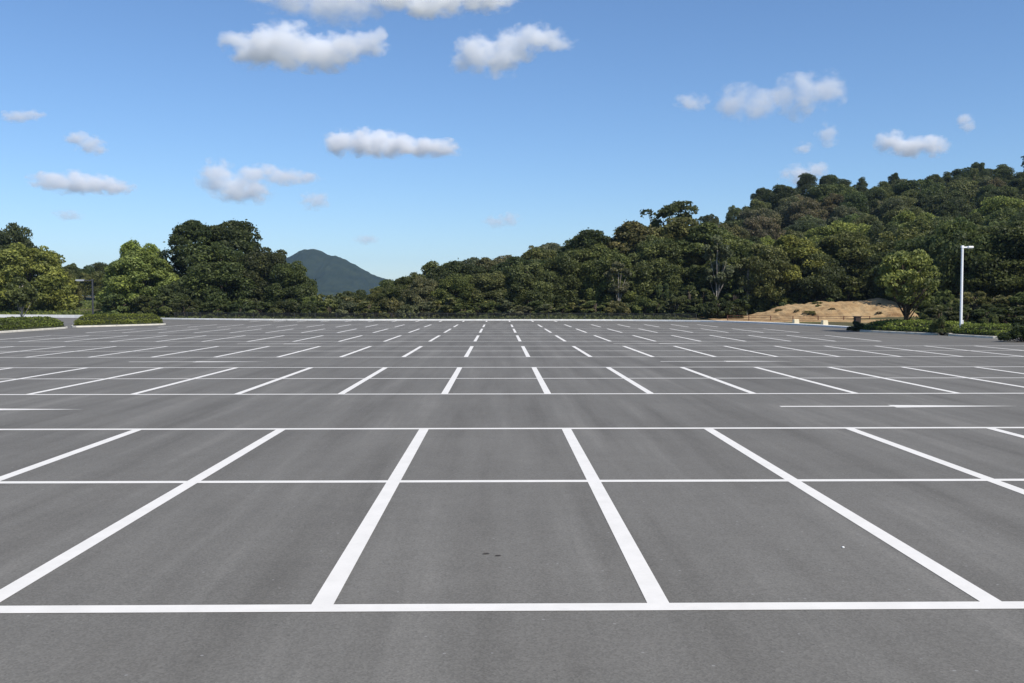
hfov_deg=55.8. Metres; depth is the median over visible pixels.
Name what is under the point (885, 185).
pine tree
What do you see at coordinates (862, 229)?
pine tree
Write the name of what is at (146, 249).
broadleaf tree
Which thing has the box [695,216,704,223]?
broadleaf tree
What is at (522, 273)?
broadleaf tree
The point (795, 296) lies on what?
shrub
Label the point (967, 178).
broadleaf tree
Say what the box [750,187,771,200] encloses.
broadleaf tree
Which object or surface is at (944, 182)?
broadleaf tree
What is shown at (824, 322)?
concrete block
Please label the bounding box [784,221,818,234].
broadleaf tree
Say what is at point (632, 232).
broadleaf tree
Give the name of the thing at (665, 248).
broadleaf tree
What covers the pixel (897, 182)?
pine tree
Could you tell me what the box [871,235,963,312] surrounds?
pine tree
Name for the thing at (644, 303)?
shrub
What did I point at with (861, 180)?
pine tree
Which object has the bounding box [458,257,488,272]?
broadleaf tree
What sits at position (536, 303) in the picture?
shrub
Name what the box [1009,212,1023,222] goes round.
pine tree
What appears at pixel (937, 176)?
broadleaf tree
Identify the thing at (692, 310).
shrub
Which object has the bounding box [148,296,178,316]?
shrub
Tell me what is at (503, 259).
broadleaf tree
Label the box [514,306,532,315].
shrub
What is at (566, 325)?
bay markings
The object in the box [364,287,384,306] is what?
broadleaf tree
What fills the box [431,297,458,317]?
shrub
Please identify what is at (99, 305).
broadleaf tree
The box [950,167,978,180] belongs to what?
broadleaf tree
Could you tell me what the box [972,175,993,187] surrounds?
broadleaf tree
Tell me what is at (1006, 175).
pine tree
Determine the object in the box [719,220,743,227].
broadleaf tree
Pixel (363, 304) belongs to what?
shrub
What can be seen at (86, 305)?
rough grass
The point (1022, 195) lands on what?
broadleaf tree
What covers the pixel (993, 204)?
pine tree
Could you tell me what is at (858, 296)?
shrub
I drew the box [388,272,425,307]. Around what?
broadleaf tree
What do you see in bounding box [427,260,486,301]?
broadleaf tree
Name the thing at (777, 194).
broadleaf tree
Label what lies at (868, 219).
broadleaf tree
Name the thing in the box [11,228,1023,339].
ground
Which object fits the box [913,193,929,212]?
broadleaf tree
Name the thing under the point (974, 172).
broadleaf tree
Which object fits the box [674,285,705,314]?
shrub
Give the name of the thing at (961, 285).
lamp post
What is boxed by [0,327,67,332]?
planting island
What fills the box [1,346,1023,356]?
bay markings
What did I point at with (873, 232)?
broadleaf tree
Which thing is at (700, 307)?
shrub
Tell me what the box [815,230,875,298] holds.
broadleaf tree
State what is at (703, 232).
broadleaf tree
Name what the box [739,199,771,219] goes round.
broadleaf tree
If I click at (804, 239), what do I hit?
broadleaf tree
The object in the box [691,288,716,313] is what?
shrub
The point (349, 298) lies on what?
shrub
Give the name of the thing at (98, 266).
broadleaf tree
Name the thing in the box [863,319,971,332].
hedge
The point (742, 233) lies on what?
broadleaf tree
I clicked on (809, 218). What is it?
broadleaf tree
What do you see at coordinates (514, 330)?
bay markings
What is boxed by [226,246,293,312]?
broadleaf tree
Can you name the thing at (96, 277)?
broadleaf tree
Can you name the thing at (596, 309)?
shrub
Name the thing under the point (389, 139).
sky
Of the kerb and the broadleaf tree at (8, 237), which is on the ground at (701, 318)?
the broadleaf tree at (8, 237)
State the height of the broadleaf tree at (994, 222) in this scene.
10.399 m
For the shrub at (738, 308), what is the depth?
108.90 m
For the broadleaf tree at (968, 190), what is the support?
on the ground at (701, 318)
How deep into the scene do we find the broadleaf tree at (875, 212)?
220.42 m
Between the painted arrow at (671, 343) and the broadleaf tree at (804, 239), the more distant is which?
the broadleaf tree at (804, 239)
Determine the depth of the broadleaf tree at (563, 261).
120.70 m
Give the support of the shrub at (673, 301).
on the ground at (701, 318)
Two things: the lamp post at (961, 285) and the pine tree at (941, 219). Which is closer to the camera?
the lamp post at (961, 285)
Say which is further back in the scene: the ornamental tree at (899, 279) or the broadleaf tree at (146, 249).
the broadleaf tree at (146, 249)
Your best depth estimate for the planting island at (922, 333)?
65.76 m
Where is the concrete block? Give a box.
[821,320,827,324]
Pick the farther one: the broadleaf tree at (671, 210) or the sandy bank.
the broadleaf tree at (671, 210)
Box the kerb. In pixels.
[0,315,848,327]
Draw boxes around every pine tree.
[633,235,681,295]
[796,173,817,196]
[820,174,838,188]
[836,178,852,191]
[839,192,870,215]
[856,177,867,188]
[857,225,883,239]
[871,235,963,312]
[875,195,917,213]
[877,181,894,198]
[878,197,915,227]
[890,179,907,192]
[925,176,936,186]
[928,216,953,227]
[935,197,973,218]
[942,171,951,186]
[958,220,1023,296]
[969,195,1023,224]
[974,194,995,211]
[986,168,993,177]
[992,164,1009,182]
[993,167,1014,186]
[993,221,1023,298]
[1007,172,1023,193]
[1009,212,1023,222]
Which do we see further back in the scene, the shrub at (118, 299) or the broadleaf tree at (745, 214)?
the broadleaf tree at (745, 214)
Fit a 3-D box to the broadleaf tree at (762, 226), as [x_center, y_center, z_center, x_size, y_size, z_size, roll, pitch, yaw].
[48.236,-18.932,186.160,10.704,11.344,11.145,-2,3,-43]
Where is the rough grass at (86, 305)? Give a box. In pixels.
[0,300,298,318]
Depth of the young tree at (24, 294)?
102.19 m
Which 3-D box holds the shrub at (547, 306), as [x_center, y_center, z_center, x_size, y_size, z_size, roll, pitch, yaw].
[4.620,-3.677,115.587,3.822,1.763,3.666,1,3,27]
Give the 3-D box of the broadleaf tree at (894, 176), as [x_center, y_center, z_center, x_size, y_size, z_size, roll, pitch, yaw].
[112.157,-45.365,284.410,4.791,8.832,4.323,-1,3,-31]
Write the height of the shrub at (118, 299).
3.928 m
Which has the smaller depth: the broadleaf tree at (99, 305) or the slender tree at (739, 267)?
the slender tree at (739, 267)
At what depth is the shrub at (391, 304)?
114.76 m
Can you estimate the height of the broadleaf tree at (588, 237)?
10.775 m
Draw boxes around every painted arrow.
[0,409,62,409]
[643,343,700,343]
[661,361,758,361]
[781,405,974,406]
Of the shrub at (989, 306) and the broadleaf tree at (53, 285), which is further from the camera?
the broadleaf tree at (53, 285)
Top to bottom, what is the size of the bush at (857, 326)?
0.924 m
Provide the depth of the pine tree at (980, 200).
202.87 m
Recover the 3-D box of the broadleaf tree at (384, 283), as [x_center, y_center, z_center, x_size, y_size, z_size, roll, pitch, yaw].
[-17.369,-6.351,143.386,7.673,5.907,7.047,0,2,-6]
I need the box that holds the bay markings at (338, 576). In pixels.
[0,427,1023,612]
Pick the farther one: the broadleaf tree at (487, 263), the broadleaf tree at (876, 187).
the broadleaf tree at (876, 187)
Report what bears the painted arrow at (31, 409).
on the asphalt
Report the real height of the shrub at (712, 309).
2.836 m
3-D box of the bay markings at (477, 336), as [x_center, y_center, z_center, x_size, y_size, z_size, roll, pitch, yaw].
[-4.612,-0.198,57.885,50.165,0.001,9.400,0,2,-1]
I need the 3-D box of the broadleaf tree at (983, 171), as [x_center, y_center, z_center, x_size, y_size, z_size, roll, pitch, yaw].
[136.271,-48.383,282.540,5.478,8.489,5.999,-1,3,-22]
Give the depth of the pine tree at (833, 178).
275.88 m
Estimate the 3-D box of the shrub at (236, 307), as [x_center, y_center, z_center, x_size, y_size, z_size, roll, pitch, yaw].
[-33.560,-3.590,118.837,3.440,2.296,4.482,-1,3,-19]
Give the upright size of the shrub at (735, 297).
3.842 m
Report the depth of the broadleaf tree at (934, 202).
207.83 m
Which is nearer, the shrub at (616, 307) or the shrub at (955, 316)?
the shrub at (955, 316)
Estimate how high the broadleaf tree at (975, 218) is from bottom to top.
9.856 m
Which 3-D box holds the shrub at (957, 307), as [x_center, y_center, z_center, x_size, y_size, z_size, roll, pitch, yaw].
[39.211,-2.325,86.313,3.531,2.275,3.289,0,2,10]
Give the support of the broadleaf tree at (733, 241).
on the ground at (701, 318)
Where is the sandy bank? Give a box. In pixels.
[702,298,917,322]
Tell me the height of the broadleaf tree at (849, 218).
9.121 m
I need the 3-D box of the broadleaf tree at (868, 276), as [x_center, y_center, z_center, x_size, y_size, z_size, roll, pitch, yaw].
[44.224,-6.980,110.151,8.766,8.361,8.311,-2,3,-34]
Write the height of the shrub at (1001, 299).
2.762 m
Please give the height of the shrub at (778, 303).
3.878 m
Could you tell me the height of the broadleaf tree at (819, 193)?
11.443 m
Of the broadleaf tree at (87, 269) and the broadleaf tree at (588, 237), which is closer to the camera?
the broadleaf tree at (588, 237)
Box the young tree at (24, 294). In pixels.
[4,277,38,316]
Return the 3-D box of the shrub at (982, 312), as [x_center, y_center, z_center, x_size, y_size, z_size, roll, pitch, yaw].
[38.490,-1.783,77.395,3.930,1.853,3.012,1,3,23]
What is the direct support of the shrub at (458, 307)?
on the ground at (701, 318)
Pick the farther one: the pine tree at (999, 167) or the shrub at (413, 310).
the pine tree at (999, 167)
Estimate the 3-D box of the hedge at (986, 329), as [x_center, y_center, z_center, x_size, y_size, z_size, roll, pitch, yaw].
[29.991,-0.776,60.487,3.920,0.855,5.600,0,2,-1]
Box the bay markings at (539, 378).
[0,367,1023,394]
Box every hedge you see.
[0,316,65,330]
[73,313,162,325]
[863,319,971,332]
[952,322,1012,336]
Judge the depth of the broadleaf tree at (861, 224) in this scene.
175.60 m
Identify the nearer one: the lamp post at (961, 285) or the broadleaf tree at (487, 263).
the lamp post at (961, 285)
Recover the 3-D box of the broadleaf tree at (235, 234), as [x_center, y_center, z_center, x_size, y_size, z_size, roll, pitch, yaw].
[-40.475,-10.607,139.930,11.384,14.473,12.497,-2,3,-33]
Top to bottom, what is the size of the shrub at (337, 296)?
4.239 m
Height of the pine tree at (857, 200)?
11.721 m
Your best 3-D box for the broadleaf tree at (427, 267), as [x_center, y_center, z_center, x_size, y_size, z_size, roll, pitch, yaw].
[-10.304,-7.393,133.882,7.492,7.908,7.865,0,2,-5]
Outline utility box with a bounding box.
[853,316,861,325]
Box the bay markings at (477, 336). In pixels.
[0,335,875,341]
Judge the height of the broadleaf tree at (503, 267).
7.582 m
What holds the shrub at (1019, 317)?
on the ground at (701, 318)
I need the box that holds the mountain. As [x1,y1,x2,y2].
[80,249,392,299]
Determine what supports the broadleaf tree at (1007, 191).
on the ground at (701, 318)
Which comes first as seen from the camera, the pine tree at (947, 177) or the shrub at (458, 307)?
the shrub at (458, 307)
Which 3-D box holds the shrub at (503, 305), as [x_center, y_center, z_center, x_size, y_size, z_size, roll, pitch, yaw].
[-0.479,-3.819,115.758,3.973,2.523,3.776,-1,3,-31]
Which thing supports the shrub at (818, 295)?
on the ground at (701, 318)
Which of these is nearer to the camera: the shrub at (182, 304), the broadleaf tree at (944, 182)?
the shrub at (182, 304)
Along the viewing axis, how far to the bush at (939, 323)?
62.76 m
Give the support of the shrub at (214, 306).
on the ground at (701, 318)
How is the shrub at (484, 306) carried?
on the ground at (701, 318)
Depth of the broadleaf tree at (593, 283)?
119.46 m
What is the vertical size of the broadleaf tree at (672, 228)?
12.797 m
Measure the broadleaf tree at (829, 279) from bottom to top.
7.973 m
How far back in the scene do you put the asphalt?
10.77 m
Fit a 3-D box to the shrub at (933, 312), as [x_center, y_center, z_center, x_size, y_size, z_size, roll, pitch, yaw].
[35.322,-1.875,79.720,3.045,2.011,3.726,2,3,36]
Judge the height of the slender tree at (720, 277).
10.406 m
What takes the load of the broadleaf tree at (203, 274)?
on the ground at (701, 318)
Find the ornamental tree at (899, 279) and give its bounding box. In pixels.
[874,248,942,319]
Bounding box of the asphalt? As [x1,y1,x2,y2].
[0,317,1023,682]
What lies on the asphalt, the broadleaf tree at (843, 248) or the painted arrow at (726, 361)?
the painted arrow at (726, 361)
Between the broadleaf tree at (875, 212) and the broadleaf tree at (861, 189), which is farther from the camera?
the broadleaf tree at (861, 189)
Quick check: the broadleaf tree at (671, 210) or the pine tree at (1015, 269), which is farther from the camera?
the broadleaf tree at (671, 210)
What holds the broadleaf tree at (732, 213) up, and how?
on the ground at (701, 318)
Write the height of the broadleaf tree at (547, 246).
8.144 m
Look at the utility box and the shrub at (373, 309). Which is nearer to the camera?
the utility box
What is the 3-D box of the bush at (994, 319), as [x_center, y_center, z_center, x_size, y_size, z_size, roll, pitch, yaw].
[30.142,-0.932,61.032,1.612,1.605,1.327,-1,3,-31]
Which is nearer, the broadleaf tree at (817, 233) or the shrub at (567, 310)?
the shrub at (567, 310)
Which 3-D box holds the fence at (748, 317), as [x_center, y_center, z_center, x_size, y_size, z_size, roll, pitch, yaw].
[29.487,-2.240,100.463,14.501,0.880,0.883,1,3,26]
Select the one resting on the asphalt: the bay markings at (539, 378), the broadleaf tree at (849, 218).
the bay markings at (539, 378)
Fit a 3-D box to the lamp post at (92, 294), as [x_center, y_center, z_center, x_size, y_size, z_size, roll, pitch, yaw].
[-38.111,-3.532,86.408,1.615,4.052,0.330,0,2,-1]
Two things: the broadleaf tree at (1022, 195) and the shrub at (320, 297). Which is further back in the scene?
the broadleaf tree at (1022, 195)
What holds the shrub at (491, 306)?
on the ground at (701, 318)
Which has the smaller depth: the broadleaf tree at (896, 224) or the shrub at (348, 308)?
the shrub at (348, 308)
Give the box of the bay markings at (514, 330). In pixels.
[89,329,799,332]
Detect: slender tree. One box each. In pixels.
[603,261,631,300]
[702,235,733,315]
[735,257,761,314]
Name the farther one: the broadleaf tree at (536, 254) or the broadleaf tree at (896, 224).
the broadleaf tree at (896, 224)
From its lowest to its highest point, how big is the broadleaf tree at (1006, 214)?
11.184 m
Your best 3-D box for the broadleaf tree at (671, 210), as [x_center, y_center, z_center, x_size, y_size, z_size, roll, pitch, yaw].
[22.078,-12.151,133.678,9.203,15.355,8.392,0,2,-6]
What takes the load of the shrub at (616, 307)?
on the ground at (701, 318)
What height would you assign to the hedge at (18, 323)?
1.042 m
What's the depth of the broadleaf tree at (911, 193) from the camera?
239.46 m
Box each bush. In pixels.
[846,321,864,330]
[929,315,952,335]
[980,314,998,325]
[997,322,1023,341]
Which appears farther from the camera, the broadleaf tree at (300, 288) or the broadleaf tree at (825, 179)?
the broadleaf tree at (825, 179)
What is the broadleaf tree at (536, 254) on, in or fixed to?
on the ground at (701, 318)
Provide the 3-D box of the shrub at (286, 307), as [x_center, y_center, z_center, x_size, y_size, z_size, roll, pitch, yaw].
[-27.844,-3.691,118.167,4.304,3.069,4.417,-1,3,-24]
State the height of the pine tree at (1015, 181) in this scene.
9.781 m
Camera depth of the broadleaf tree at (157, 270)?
130.06 m
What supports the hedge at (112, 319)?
on the planting island at (118, 325)
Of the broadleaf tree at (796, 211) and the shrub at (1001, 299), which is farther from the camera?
the broadleaf tree at (796, 211)
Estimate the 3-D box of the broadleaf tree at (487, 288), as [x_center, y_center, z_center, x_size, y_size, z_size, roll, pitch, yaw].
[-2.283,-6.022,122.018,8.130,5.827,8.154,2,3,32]
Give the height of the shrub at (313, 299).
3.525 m
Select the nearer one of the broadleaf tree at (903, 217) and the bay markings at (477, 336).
the bay markings at (477, 336)
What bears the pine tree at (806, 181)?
on the ground at (701, 318)
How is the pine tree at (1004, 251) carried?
on the ground at (701, 318)
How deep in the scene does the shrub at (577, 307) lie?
115.16 m
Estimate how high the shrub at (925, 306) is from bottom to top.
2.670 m
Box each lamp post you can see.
[75,279,93,313]
[959,246,973,327]
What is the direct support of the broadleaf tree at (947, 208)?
on the ground at (701, 318)
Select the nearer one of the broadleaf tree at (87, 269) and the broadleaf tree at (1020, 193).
the broadleaf tree at (87, 269)
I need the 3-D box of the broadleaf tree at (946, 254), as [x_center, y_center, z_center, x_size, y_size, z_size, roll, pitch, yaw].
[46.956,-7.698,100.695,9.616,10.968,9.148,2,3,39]
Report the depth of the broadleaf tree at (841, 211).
206.89 m
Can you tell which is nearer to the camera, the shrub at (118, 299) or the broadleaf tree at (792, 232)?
the shrub at (118, 299)
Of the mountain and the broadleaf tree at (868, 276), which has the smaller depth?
the broadleaf tree at (868, 276)
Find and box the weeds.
[169,308,690,319]
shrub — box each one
[98,293,136,313]
[130,295,161,315]
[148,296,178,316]
[165,299,198,316]
[197,301,229,316]
[225,303,251,317]
[247,301,277,316]
[267,299,304,317]
[298,301,318,316]
[299,295,327,316]
[309,294,334,316]
[316,300,338,317]
[325,293,348,304]
[331,301,365,316]
[340,296,370,315]
[352,300,377,316]
[359,306,389,317]
[376,297,404,316]
[395,304,420,317]
[415,301,445,317]
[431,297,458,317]
[448,303,474,317]
[464,302,490,315]
[484,302,503,314]
[489,299,524,316]
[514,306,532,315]
[528,300,552,314]
[537,303,563,315]
[548,306,577,315]
[566,300,591,315]
[580,300,609,315]
[601,301,630,316]
[625,302,642,314]
[631,296,655,315]
[646,300,674,316]
[654,282,678,315]
[658,295,687,316]
[673,305,702,317]
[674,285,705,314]
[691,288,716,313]
[697,302,717,317]
[701,299,734,318]
[716,304,746,318]
[719,289,750,314]
[745,290,769,314]
[767,287,789,309]
[788,292,811,304]
[815,291,835,301]
[834,282,867,301]
[913,300,943,319]
[923,307,953,320]
[926,289,959,309]
[940,303,969,317]
[946,309,988,323]
[958,290,993,310]
[967,308,1012,323]
[981,303,1013,316]
[986,295,1016,306]
[990,307,1023,323]
[1008,292,1023,308]
[1012,306,1023,325]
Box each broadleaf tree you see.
[0,222,38,277]
[0,242,79,310]
[48,271,83,306]
[59,263,81,278]
[76,265,95,299]
[78,271,106,296]
[90,262,107,273]
[94,249,179,312]
[95,275,136,308]
[113,238,160,294]
[152,281,205,314]
[157,219,224,300]
[170,241,271,313]
[201,218,265,280]
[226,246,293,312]
[261,260,317,315]
[342,289,366,301]
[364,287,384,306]
[371,285,394,312]
[374,279,405,293]
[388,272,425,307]
[398,276,443,316]
[411,261,448,279]
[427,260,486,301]
[427,273,486,314]
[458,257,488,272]
[463,271,525,313]
[475,257,497,272]
[489,256,553,299]
[493,255,518,267]
[498,261,560,311]
[511,246,557,293]
[520,242,562,258]
[534,253,592,308]
[554,243,619,307]
[555,227,613,273]
[576,248,650,308]
[606,219,658,299]
[617,234,692,307]
[636,214,706,289]
[640,200,698,236]
[668,221,730,304]
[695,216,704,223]
[697,233,750,300]
[704,214,718,223]
[710,244,770,313]
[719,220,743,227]
[720,223,750,239]
[725,205,740,223]
[732,241,803,301]
[736,214,786,239]
[737,207,781,225]
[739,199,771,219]
[748,236,761,243]
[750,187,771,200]
[760,235,774,245]
[763,183,803,210]
[766,233,825,304]
[774,195,820,227]
[780,194,804,229]
[782,197,827,226]
[783,220,826,230]
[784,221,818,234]
[785,229,805,237]
[790,236,816,301]
[790,250,851,301]
[793,215,825,224]
[804,220,858,242]
[806,183,857,203]
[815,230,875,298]
[819,175,830,185]
[819,193,845,218]
[823,205,861,227]
[836,213,860,222]
[848,261,877,300]
[850,223,871,231]
[852,213,882,227]
[853,184,866,192]
[858,221,901,260]
[861,245,909,304]
[863,226,954,301]
[864,186,887,196]
[864,188,887,210]
[868,200,884,216]
[880,206,925,226]
[883,222,903,228]
[887,172,899,184]
[891,210,938,224]
[893,179,945,198]
[899,189,921,207]
[902,216,948,233]
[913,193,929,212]
[922,190,976,214]
[923,174,947,186]
[923,215,1011,300]
[925,229,945,304]
[931,174,942,183]
[935,201,960,221]
[943,180,979,203]
[947,178,966,186]
[949,176,972,185]
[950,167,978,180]
[963,212,984,225]
[969,168,979,180]
[969,184,1000,208]
[971,162,989,177]
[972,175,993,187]
[979,185,1019,205]
[980,220,1010,227]
[982,206,1020,225]
[984,177,1011,187]
[1017,189,1023,201]
[1019,178,1023,195]
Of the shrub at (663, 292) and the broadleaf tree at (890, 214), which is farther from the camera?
the broadleaf tree at (890, 214)
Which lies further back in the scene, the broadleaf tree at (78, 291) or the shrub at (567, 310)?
the broadleaf tree at (78, 291)
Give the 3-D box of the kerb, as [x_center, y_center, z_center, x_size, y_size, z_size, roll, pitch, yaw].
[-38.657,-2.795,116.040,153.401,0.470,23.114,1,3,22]
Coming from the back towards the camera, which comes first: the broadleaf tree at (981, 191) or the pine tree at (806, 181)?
the pine tree at (806, 181)
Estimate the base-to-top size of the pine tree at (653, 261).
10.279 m
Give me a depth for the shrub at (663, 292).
115.55 m
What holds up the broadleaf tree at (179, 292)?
on the ground at (701, 318)
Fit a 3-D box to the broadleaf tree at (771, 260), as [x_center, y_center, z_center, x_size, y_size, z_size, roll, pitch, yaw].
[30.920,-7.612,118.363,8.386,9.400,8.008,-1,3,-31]
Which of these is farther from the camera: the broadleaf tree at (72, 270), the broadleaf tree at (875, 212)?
the broadleaf tree at (875, 212)
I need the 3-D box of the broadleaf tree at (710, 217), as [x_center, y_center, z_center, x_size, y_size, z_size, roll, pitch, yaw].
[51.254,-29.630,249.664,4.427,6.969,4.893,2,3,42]
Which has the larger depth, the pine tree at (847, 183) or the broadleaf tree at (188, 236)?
the pine tree at (847, 183)
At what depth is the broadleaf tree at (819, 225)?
194.47 m
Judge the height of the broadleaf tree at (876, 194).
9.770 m
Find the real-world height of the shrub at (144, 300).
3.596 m
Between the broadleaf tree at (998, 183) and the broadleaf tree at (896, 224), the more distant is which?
the broadleaf tree at (998, 183)
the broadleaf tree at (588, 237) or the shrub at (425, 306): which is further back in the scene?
the broadleaf tree at (588, 237)
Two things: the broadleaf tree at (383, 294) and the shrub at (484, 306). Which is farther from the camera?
the broadleaf tree at (383, 294)
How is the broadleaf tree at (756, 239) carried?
on the ground at (701, 318)
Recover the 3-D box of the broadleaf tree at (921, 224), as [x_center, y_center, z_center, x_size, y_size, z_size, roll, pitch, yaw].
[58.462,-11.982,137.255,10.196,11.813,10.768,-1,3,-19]
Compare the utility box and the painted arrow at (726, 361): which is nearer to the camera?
the painted arrow at (726, 361)
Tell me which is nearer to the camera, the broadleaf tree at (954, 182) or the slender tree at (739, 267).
the slender tree at (739, 267)
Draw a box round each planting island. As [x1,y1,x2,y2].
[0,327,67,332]
[71,323,165,326]
[860,330,949,335]
[948,333,997,338]
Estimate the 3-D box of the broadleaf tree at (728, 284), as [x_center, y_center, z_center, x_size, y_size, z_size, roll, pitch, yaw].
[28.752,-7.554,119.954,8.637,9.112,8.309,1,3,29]
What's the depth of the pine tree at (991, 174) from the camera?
287.03 m
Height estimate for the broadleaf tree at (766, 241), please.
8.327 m
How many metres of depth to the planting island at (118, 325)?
84.57 m
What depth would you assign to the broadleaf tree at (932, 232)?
113.26 m
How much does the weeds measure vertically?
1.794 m
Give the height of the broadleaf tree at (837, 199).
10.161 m
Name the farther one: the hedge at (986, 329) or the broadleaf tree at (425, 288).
the broadleaf tree at (425, 288)
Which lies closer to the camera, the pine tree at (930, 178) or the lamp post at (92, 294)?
the lamp post at (92, 294)
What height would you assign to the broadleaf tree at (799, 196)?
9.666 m
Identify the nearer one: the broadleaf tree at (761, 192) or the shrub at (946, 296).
the shrub at (946, 296)
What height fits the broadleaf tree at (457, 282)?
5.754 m
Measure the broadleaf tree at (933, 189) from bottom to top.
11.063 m
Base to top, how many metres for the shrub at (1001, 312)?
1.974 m
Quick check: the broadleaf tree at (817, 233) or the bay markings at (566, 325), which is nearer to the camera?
the bay markings at (566, 325)
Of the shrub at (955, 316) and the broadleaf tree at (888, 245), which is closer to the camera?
the shrub at (955, 316)
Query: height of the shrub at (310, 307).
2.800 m
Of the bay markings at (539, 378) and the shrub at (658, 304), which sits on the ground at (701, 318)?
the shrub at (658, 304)
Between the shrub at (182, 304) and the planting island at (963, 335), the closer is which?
the planting island at (963, 335)
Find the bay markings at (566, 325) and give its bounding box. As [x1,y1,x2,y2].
[166,324,714,326]
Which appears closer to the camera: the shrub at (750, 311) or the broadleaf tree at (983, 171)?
the shrub at (750, 311)
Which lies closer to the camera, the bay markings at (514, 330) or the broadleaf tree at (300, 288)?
the bay markings at (514, 330)
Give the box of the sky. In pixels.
[0,0,1023,280]
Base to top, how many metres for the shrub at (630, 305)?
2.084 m
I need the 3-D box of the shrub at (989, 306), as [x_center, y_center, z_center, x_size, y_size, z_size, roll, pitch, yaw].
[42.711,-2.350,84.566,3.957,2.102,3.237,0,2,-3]
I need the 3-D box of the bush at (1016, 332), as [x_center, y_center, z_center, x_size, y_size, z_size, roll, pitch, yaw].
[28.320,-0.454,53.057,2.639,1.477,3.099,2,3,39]
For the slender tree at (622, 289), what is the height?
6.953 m
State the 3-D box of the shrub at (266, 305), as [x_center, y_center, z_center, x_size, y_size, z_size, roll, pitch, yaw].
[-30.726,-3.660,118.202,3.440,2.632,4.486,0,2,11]
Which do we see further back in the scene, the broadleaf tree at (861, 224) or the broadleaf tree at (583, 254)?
the broadleaf tree at (861, 224)
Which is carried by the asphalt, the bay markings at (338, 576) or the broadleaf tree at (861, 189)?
the bay markings at (338, 576)
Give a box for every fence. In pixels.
[174,312,696,319]
[727,315,869,320]
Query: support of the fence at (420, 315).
on the ground at (701, 318)
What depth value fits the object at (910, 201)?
210.71 m
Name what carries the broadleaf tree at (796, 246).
on the ground at (701, 318)
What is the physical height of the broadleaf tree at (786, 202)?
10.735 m
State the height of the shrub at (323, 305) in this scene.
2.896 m
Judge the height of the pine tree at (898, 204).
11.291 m
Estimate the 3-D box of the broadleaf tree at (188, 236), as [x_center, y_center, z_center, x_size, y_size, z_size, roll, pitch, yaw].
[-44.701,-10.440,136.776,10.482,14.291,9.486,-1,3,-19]
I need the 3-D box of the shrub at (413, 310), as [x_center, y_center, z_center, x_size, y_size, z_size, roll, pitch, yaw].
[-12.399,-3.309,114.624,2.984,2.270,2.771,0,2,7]
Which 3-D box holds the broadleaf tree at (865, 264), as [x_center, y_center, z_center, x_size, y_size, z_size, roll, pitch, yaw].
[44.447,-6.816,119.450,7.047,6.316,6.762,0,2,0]
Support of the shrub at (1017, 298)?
on the ground at (701, 318)
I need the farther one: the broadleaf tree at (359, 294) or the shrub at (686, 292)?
the broadleaf tree at (359, 294)
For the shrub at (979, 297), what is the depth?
91.66 m

